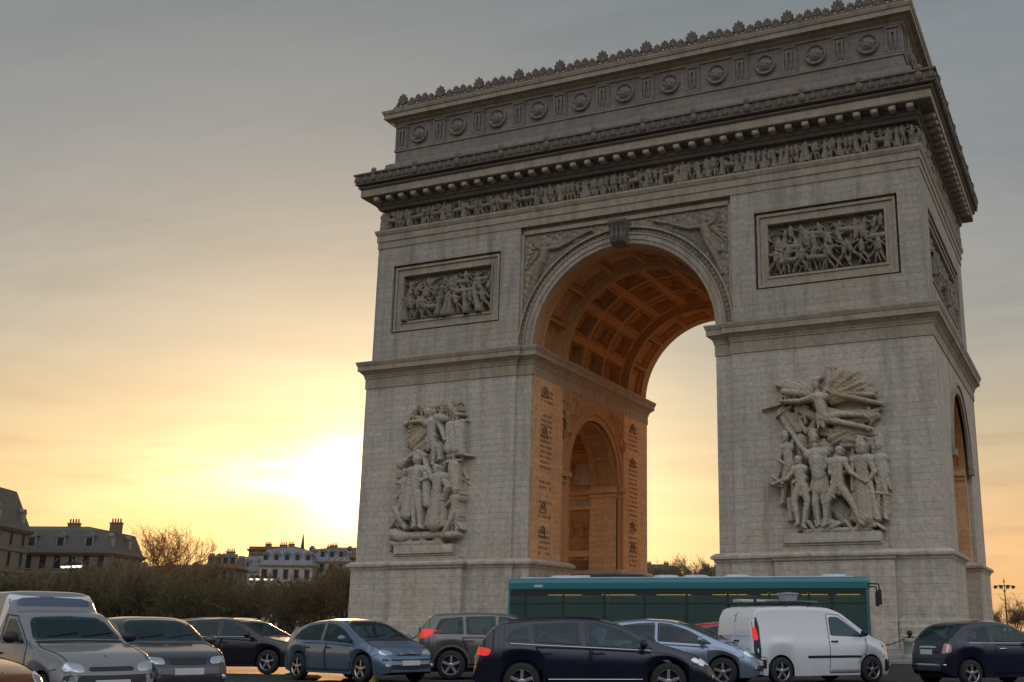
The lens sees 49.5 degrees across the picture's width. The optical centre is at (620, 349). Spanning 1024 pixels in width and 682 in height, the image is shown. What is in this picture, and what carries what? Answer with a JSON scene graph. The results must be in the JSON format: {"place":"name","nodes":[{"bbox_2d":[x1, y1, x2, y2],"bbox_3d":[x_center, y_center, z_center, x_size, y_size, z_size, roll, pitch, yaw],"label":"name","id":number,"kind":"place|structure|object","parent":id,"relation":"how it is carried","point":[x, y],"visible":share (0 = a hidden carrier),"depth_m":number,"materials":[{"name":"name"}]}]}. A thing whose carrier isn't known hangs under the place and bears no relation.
{"place":"outdoors","nodes":[
{"label":"outdoors","id":0,"kind":"place"},
{"bbox_2d":[0,0,1023,630],"label":"sky","id":1,"kind":"structure","parent":0,"point":[189,252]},
{"bbox_2d":[224,631,1023,681],"bbox_3d":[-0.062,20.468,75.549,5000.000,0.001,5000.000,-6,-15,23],"label":"road","id":2,"kind":"structure","parent":0,"point":[901,673],"depth_m":29.07,"materials":[{"name":"grey asphalt"}]},
{"bbox_2d":[0,578,19,591],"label":"bare tree","id":3,"kind":"object","parent":2,"relation":"on","point":[10,587],"visible":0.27,"depth_m":100.73,"materials":[{"name":"brown plant"}]},
{"bbox_2d":[0,568,39,587],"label":"bare tree","id":4,"kind":"object","parent":2,"relation":"on","point":[18,577],"visible":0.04,"depth_m":103.84,"materials":[{"name":"brown plant"}]},
{"bbox_2d":[0,657,42,681],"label":"taxi car","id":5,"kind":"object","parent":2,"relation":"on","point":[12,671],"visible":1,"depth_m":11.53,"materials":[{"name":"orange paint"}]},
{"bbox_2d":[0,571,48,591],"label":"bare tree","id":6,"kind":"object","parent":2,"relation":"on","point":[23,586],"visible":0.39,"depth_m":101.04,"materials":[{"name":"brown plant"}]},
{"bbox_2d":[0,558,81,591],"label":"bare tree","id":7,"kind":"object","parent":2,"relation":"on","point":[37,576],"visible":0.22,"depth_m":101.86,"materials":[{"name":"brown plant"}]},
{"bbox_2d":[27,561,64,588],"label":"bare tree","id":8,"kind":"object","parent":2,"relation":"on","point":[44,569],"visible":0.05,"depth_m":128.34,"materials":[{"name":"brown plant"}]},
{"bbox_2d":[32,556,109,593],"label":"bare tree","id":9,"kind":"object","parent":2,"relation":"on","point":[56,586],"visible":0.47,"depth_m":96.68,"materials":[{"name":"brown plant"}]},
{"bbox_2d":[60,554,82,591],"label":"street lamp","id":10,"kind":"object","parent":2,"relation":"on","point":[71,565],"visible":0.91,"depth_m":86.25,"materials":[{"name":"black metal"}]},
{"bbox_2d":[36,571,116,612],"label":"bare tree","id":11,"kind":"object","parent":2,"relation":"on","point":[97,598],"visible":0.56,"depth_m":100.31,"materials":[{"name":"brown plant"}]},
{"bbox_2d":[0,591,153,681],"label":"box van","id":12,"kind":"object","parent":2,"relation":"on","point":[47,636],"visible":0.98,"depth_m":16.98,"materials":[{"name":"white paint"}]},
{"bbox_2d":[74,556,130,590],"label":"bare tree","id":13,"kind":"object","parent":2,"relation":"on","point":[95,565],"visible":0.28,"depth_m":110.98,"materials":[{"name":"brown plant"}]},
{"bbox_2d":[74,566,136,607],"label":"bare tree","id":14,"kind":"object","parent":2,"relation":"on","point":[107,581],"visible":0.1,"depth_m":105.76,"materials":[{"name":"brown plant"}]},
{"bbox_2d":[89,566,126,617],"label":"bare tree","id":15,"kind":"object","parent":2,"relation":"on","point":[106,614],"visible":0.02,"depth_m":115.17,"materials":[{"name":"brown plant"}]},
{"bbox_2d":[81,563,154,616],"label":"bare tree","id":16,"kind":"object","parent":2,"relation":"on","point":[130,611],"visible":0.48,"depth_m":102.42,"materials":[{"name":"brown plant"}]},
{"bbox_2d":[103,581,137,616],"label":"tree","id":17,"kind":"object","parent":2,"relation":"on","point":[115,608],"visible":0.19,"depth_m":104.11,"materials":[{"name":"brown plant"}]},
{"bbox_2d":[102,553,170,616],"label":"bare tree","id":18,"kind":"object","parent":2,"relation":"on","point":[134,566],"visible":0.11,"depth_m":106.48,"materials":[{"name":"brown plant"}]},
{"bbox_2d":[112,569,172,616],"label":"bare tree","id":19,"kind":"object","parent":2,"relation":"on","point":[135,597],"visible":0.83,"depth_m":99.47,"materials":[{"name":"brown plant"}]},
{"bbox_2d":[106,561,178,614],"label":"bare tree","id":20,"kind":"object","parent":2,"relation":"on","point":[130,572],"visible":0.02,"depth_m":121.09,"materials":[{"name":"brown plant"}]},
{"bbox_2d":[121,561,172,616],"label":"bare tree","id":21,"kind":"object","parent":2,"relation":"on","point":[145,573],"visible":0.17,"depth_m":103.11,"materials":[{"name":"brown plant"}]},
{"bbox_2d":[122,558,195,615],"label":"bare tree","id":22,"kind":"object","parent":2,"relation":"on","point":[170,572],"visible":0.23,"depth_m":110.44,"materials":[{"name":"brown plant"}]},
{"bbox_2d":[107,617,225,681],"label":"saloon car","id":23,"kind":"object","parent":2,"relation":"on","point":[176,650],"visible":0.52,"depth_m":19.94,"materials":[{"name":"grey paint"}]},
{"bbox_2d":[162,559,219,612],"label":"bare tree","id":24,"kind":"object","parent":2,"relation":"on","point":[193,572],"visible":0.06,"depth_m":131.78,"materials":[{"name":"brown plant"}]},
{"bbox_2d":[168,580,237,618],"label":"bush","id":25,"kind":"object","parent":2,"relation":"on","point":[180,611],"visible":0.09,"depth_m":109.70,"materials":[{"name":"brown plant"}]},
{"bbox_2d":[175,549,239,618],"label":"bare tree","id":26,"kind":"object","parent":2,"relation":"on","point":[210,571],"visible":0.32,"depth_m":108.17,"materials":[{"name":"brown plant"}]},
{"bbox_2d":[188,605,233,616],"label":"bare tree","id":27,"kind":"object","parent":2,"relation":"on","point":[209,610],"visible":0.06,"depth_m":115.31,"materials":[{"name":"brown plant"}]},
{"bbox_2d":[192,565,241,616],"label":"bare tree","id":28,"kind":"object","parent":2,"relation":"on","point":[230,579],"visible":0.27,"depth_m":104.04,"materials":[{"name":"brown plant"}]},
{"bbox_2d":[210,592,242,616],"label":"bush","id":29,"kind":"object","parent":2,"relation":"on","point":[234,613],"visible":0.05,"depth_m":115.00,"materials":[{"name":"brown plant"}]},
{"bbox_2d":[180,617,289,673],"bbox_3d":[-10.985,8.542,31.867,4.756,1.543,2.250,-3,-15,14],"label":"estate car","id":30,"kind":"object","parent":2,"relation":"on","point":[251,642],"visible":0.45,"depth_m":30.98,"materials":[{"name":"black paint"}]},
{"bbox_2d":[225,579,263,619],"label":"tree","id":31,"kind":"object","parent":2,"relation":"on","point":[252,612],"visible":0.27,"depth_m":111.07,"materials":[{"name":"brown plant"}]},
{"bbox_2d":[230,581,278,617],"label":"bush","id":32,"kind":"object","parent":2,"relation":"on","point":[250,607],"visible":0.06,"depth_m":113.08,"materials":[{"name":"brown plant"}]},
{"bbox_2d":[249,567,274,610],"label":"street lamp","id":33,"kind":"object","parent":2,"relation":"on","point":[258,577],"visible":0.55,"depth_m":107.65,"materials":[{"name":"black metal"}]},
{"bbox_2d":[252,578,289,625],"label":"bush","id":34,"kind":"object","parent":2,"relation":"on","point":[272,622],"visible":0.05,"depth_m":124.21,"materials":[{"name":"brown plant"}]},
{"bbox_2d":[301,556,344,621],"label":"bare tree","id":35,"kind":"object","parent":2,"relation":"on","point":[322,573],"visible":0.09,"depth_m":140.35,"materials":[{"name":"brown plant"}]},
{"bbox_2d":[311,560,352,620],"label":"bare tree","id":36,"kind":"object","parent":2,"relation":"on","point":[331,606],"visible":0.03,"depth_m":121.54,"materials":[{"name":"brown plant"}]},
{"bbox_2d":[318,559,350,618],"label":"bare tree","id":37,"kind":"object","parent":2,"relation":"on","point":[336,614],"visible":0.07,"depth_m":117.86,"materials":[{"name":"brown plant"}]},
{"bbox_2d":[284,619,432,681],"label":"hatchback car","id":38,"kind":"object","parent":2,"relation":"on","point":[360,650],"visible":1,"depth_m":26.52,"materials":[{"name":"blue metal"}]},
{"bbox_2d":[417,612,519,679],"bbox_3d":[-3.060,7.724,28.782,4.463,1.667,2.264,2,-14,-6],"label":"off road car","id":39,"kind":"object","parent":2,"relation":"on","point":[451,642],"visible":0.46,"depth_m":27.89,"materials":[{"name":"grey paint"}]},
{"bbox_2d":[473,616,714,681],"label":"family car","id":40,"kind":"object","parent":2,"relation":"on","point":[564,649],"visible":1,"depth_m":20.00,"materials":[{"name":"black paint"}]},
{"bbox_2d":[612,619,763,681],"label":"compact car","id":41,"kind":"object","parent":2,"relation":"on","point":[741,663],"visible":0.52,"depth_m":25.14,"materials":[{"name":"blue-grey metallic paint"},{"name":"glass"},{"name":"rubber"}]},
{"bbox_2d":[508,574,881,636],"bbox_3d":[2.545,9.444,38.426,12.760,3.120,3.040,-3,-14,11],"label":"city bus","id":42,"kind":"object","parent":2,"relation":"on","point":[691,599],"visible":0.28,"depth_m":37.57,"materials":[{"name":"teal paint"}]},
{"bbox_2d":[692,622,718,633],"bbox_3d":[3.320,8.752,32.347,4.219,1.476,2.175,5,-15,-19],"label":"red car","id":43,"kind":"object","parent":2,"relation":"on","point":[711,626],"visible":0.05,"depth_m":31.54,"materials":[{"name":"paint"}]},
{"bbox_2d":[718,601,889,681],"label":"panel van","id":44,"kind":"object","parent":2,"relation":"on","point":[785,643],"visible":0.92,"depth_m":26.27,"materials":[{"name":"white paint"}]},
{"bbox_2d":[733,599,778,602],"bbox_3d":[3.547,6.218,27.226,1.650,0.100,0.380,8,-16,-27],"label":"pipe bundle","id":45,"kind":"object","parent":44,"relation":"on","point":[747,600],"visible":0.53,"depth_m":26.89,"materials":[{"name":"grey plastic"}]},
{"bbox_2d":[777,590,798,600],"bbox_3d":[4.068,6.015,26.828,0.400,0.301,0.360,8,-16,-27],"label":"roof box","id":46,"kind":"object","parent":44,"relation":"on","point":[787,596],"visible":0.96,"depth_m":26.72,"materials":[{"name":"grey"}]},
{"bbox_2d":[766,600,817,601],"bbox_3d":[4.215,6.219,27.138,1.350,0.060,0.320,8,-16,-27],"label":"ladder","id":47,"kind":"object","parent":44,"relation":"on","point":[780,600],"visible":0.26,"depth_m":26.97,"materials":[{"name":"silver metal"}]},
{"bbox_2d":[912,620,1023,681],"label":"city car","id":48,"kind":"object","parent":2,"relation":"on","point":[971,651],"visible":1,"depth_m":25.59,"materials":[{"name":"blue paint"}]},
{"bbox_2d":[993,613,1004,623],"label":"bare tree","id":49,"kind":"object","parent":2,"relation":"on","point":[998,619],"visible":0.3,"depth_m":145.98,"materials":[{"name":"brown plant"}]},
{"bbox_2d":[993,604,1008,620],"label":"bare tree","id":50,"kind":"object","parent":2,"relation":"on","point":[998,612],"visible":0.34,"depth_m":154.72,"materials":[{"name":"brown plant"}]},
{"bbox_2d":[993,577,1014,624],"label":"street lamp","id":51,"kind":"object","parent":2,"relation":"on","point":[1004,585],"visible":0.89,"depth_m":122.14,"materials":[{"name":"black metal"}]},
{"bbox_2d":[997,593,1023,622],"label":"bare tree","id":52,"kind":"object","parent":2,"relation":"on","point":[1018,607],"visible":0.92,"depth_m":127.08,"materials":[{"name":"brown plant"}]},
{"bbox_2d":[1004,608,1022,628],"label":"bare tree","id":53,"kind":"object","parent":2,"relation":"on","point":[1012,621],"visible":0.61,"depth_m":140.44,"materials":[{"name":"brown plant"}]},
{"bbox_2d":[886,649,903,659],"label":"island pavement","id":54,"kind":"structure","parent":0,"point":[895,654],"depth_m":52.23,"materials":[{"name":"stone"}]},
{"bbox_2d":[143,573,218,619],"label":"tree","id":55,"kind":"object","parent":54,"relation":"on","point":[197,610],"visible":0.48,"depth_m":99.07,"materials":[{"name":"brown plant"}]},
{"bbox_2d":[139,562,231,620],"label":"bare tree","id":56,"kind":"object","parent":54,"relation":"on","point":[165,609],"visible":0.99,"depth_m":95.61,"materials":[{"name":"brown plant"}]},
{"bbox_2d":[201,569,281,617],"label":"tree","id":57,"kind":"object","parent":54,"relation":"on","point":[231,600],"visible":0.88,"depth_m":97.82,"materials":[{"name":"brown plant"}]},
{"bbox_2d":[228,579,280,620],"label":"tree","id":58,"kind":"object","parent":54,"relation":"on","point":[258,614],"visible":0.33,"depth_m":102.44,"materials":[{"name":"brown plant"}]},
{"bbox_2d":[265,590,308,631],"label":"bare tree","id":59,"kind":"object","parent":54,"relation":"on","point":[280,626],"visible":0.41,"depth_m":97.03,"materials":[{"name":"brown plant"}]},
{"bbox_2d":[271,579,302,630],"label":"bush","id":60,"kind":"object","parent":54,"relation":"on","point":[299,625],"visible":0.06,"depth_m":110.70,"materials":[{"name":"brown plant"}]},
{"bbox_2d":[255,581,331,634],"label":"tree","id":61,"kind":"object","parent":54,"relation":"on","point":[287,610],"visible":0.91,"depth_m":95.48,"materials":[{"name":"brown plant"}]},
{"bbox_2d":[255,571,331,625],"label":"bare tree","id":62,"kind":"object","parent":54,"relation":"on","point":[291,585],"visible":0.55,"depth_m":96.84,"materials":[{"name":"brown plant"}]},
{"bbox_2d":[279,562,350,620],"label":"bare tree","id":63,"kind":"object","parent":54,"relation":"on","point":[341,585],"visible":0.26,"depth_m":108.84,"materials":[{"name":"brown plant"}]},
{"bbox_2d":[285,570,344,629],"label":"tree","id":64,"kind":"object","parent":54,"relation":"on","point":[323,607],"visible":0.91,"depth_m":95.58,"materials":[{"name":"brown plant"}]},
{"bbox_2d":[300,551,350,619],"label":"bare tree","id":65,"kind":"object","parent":54,"relation":"on","point":[341,608],"visible":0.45,"depth_m":111.59,"materials":[{"name":"brown plant"}]},
{"bbox_2d":[346,0,994,648],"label":"triumphal arch","id":66,"kind":"structure","parent":54,"relation":"on","point":[570,254],"depth_m":82.15,"materials":[{"name":"stone"}]},
{"bbox_2d":[569,560,587,569],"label":"tunnel door","id":67,"kind":"structure","parent":66,"relation":"in","point":[580,564],"depth_m":96.59,"materials":[{"name":"stone"}]},
{"bbox_2d":[889,660,911,663],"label":"kerb","id":68,"kind":"structure","parent":54,"relation":"on","point":[900,661],"depth_m":42.40,"materials":[{"name":"grey stone"}]},
{"bbox_2d":[902,630,914,659],"bbox_3d":[11.430,11.714,43.518,0.680,1.220,0.680,-6,-15,23],"label":"granite bollard","id":69,"kind":"object","parent":54,"relation":"on","point":[908,642],"visible":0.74,"depth_m":43.32,"materials":[{"name":"grey stone"}]},
{"bbox_3d":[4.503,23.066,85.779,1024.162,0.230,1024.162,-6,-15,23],"label":"outer pavement","id":70,"kind":"structure","parent":0,"visible":0},
{"bbox_2d":[0,487,34,581],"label":"apartment building","id":71,"kind":"structure","parent":70,"relation":"on","point":[16,531],"depth_m":157.24,"materials":[{"name":"stone"}]},
{"bbox_2d":[5,550,11,566],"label":"window","id":72,"kind":"structure","parent":71,"relation":"in","point":[8,557],"depth_m":155.28,"materials":[{"name":"grey"}]},
{"bbox_2d":[8,531,13,545],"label":"window","id":73,"kind":"structure","parent":71,"relation":"in","point":[11,535],"depth_m":155.99,"materials":[{"name":"grey"}]},
{"bbox_2d":[17,552,22,568],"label":"window","id":74,"kind":"structure","parent":71,"relation":"in","point":[20,559],"depth_m":159.14,"materials":[{"name":"grey"}]},
{"bbox_2d":[20,534,25,547],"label":"window","id":75,"kind":"structure","parent":71,"relation":"in","point":[23,536],"depth_m":159.84,"materials":[{"name":"grey"}]},
{"bbox_2d":[24,518,146,615],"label":"apartment building","id":76,"kind":"structure","parent":70,"relation":"on","point":[49,544],"depth_m":170.54,"materials":[{"name":"stone"}]},
{"bbox_2d":[25,555,32,568],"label":"window","id":77,"kind":"structure","parent":76,"relation":"in","point":[29,558],"depth_m":169.24,"materials":[{"name":"grey"}]},
{"bbox_2d":[37,555,46,568],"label":"window","id":78,"kind":"structure","parent":76,"relation":"in","point":[42,559],"depth_m":169.30,"materials":[{"name":"grey"}]},
{"bbox_2d":[52,556,61,568],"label":"window","id":79,"kind":"structure","parent":76,"relation":"in","point":[56,565],"depth_m":169.32,"materials":[{"name":"grey"}]},
{"bbox_2d":[66,556,75,568],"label":"window","id":80,"kind":"structure","parent":76,"relation":"in","point":[69,557],"depth_m":169.44,"materials":[{"name":"grey"}]},
{"bbox_2d":[82,556,90,568],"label":"window","id":81,"kind":"structure","parent":76,"relation":"in","point":[84,558],"depth_m":169.49,"materials":[{"name":"grey"}]},
{"bbox_2d":[96,556,104,568],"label":"window","id":82,"kind":"structure","parent":76,"relation":"in","point":[102,559],"depth_m":169.53,"materials":[{"name":"grey"}]},
{"bbox_2d":[110,556,114,569],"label":"window","id":83,"kind":"structure","parent":76,"relation":"in","point":[112,560],"depth_m":171.19,"materials":[{"name":"grey"}]},
{"bbox_2d":[142,562,202,617],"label":"apartment building","id":84,"kind":"structure","parent":70,"relation":"on","point":[164,571],"depth_m":295.13,"materials":[{"name":"stone"}]},
{"bbox_2d":[127,517,227,618],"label":"bare tree","id":85,"kind":"object","parent":70,"relation":"on","point":[161,546],"visible":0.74,"depth_m":196.06,"materials":[{"name":"brown plant"}]},
{"bbox_2d":[207,548,248,617],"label":"apartment building","id":86,"kind":"structure","parent":70,"relation":"on","point":[241,569],"depth_m":236.92,"materials":[{"name":"brown brick"}]},
{"bbox_2d":[221,570,226,579],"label":"window","id":87,"kind":"structure","parent":86,"relation":"in","point":[224,571],"depth_m":235.65,"materials":[{"name":"grey"}]},
{"bbox_2d":[244,551,262,587],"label":"apartment building","id":88,"kind":"structure","parent":70,"relation":"on","point":[252,562],"depth_m":279.76,"materials":[{"name":"stone"}]},
{"bbox_2d":[247,542,303,555],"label":"apartment building","id":89,"kind":"structure","parent":70,"relation":"on","point":[260,549],"depth_m":330.44,"materials":[{"name":"brown brick"}]},
{"bbox_2d":[257,542,318,632],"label":"apartment building","id":90,"kind":"structure","parent":70,"relation":"on","point":[284,560],"depth_m":258.55,"materials":[{"name":"stone"}]},
{"bbox_2d":[272,569,277,578],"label":"window","id":91,"kind":"structure","parent":90,"relation":"in","point":[275,572],"depth_m":257.49,"materials":[{"name":"grey"}]},
{"bbox_2d":[283,569,288,578],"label":"window","id":92,"kind":"structure","parent":90,"relation":"in","point":[285,571],"depth_m":257.87,"materials":[{"name":"grey"}]},
{"bbox_2d":[293,569,298,578],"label":"window","id":93,"kind":"structure","parent":90,"relation":"in","point":[295,574],"depth_m":258.25,"materials":[{"name":"grey"}]},
{"bbox_2d":[304,569,309,578],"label":"window","id":94,"kind":"structure","parent":90,"relation":"in","point":[306,573],"depth_m":258.63,"materials":[{"name":"grey"}]},
{"bbox_2d":[300,533,303,547],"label":"church spire","id":95,"kind":"structure","parent":70,"relation":"on","point":[302,544],"depth_m":394.59,"materials":[{"name":"stone"}]},
{"bbox_2d":[310,544,351,620],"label":"apartment building","id":96,"kind":"structure","parent":70,"relation":"on","point":[321,559],"depth_m":271.48,"materials":[{"name":"stone"}]},
{"bbox_2d":[319,563,323,572],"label":"window","id":97,"kind":"structure","parent":96,"relation":"in","point":[320,564],"depth_m":270.44,"materials":[{"name":"grey"}]},
{"bbox_2d":[309,543,355,561],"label":"apartment building","id":98,"kind":"structure","parent":70,"relation":"on","point":[352,550],"depth_m":296.66,"materials":[{"name":"brown brick"}]},
{"bbox_2d":[647,561,679,573],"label":"apartment building","id":99,"kind":"structure","parent":70,"relation":"on","point":[649,564],"depth_m":395.52,"materials":[{"name":"stone"}]},
{"bbox_2d":[647,559,687,575],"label":"bare tree","id":100,"kind":"object","parent":70,"relation":"on","point":[657,569],"visible":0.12,"depth_m":227.25,"materials":[{"name":"brown plant"}]},
{"bbox_2d":[647,552,698,576],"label":"bare tree","id":101,"kind":"object","parent":70,"relation":"on","point":[678,573],"visible":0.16,"depth_m":220.46,"materials":[{"name":"brown plant"}]},
{"bbox_2d":[670,554,715,576],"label":"bare tree","id":102,"kind":"object","parent":70,"relation":"on","point":[701,566],"visible":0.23,"depth_m":225.15,"materials":[{"name":"brown plant"}]},
{"bbox_2d":[699,563,715,573],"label":"apartment building","id":103,"kind":"structure","parent":70,"relation":"on","point":[714,567],"depth_m":404.46,"materials":[{"name":"brown brick"}]},
{"bbox_2d":[1007,608,1023,630],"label":"bare tree","id":104,"kind":"object","parent":70,"relation":"on","point":[1018,621],"visible":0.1,"depth_m":159.99,"materials":[{"name":"brown plant"}]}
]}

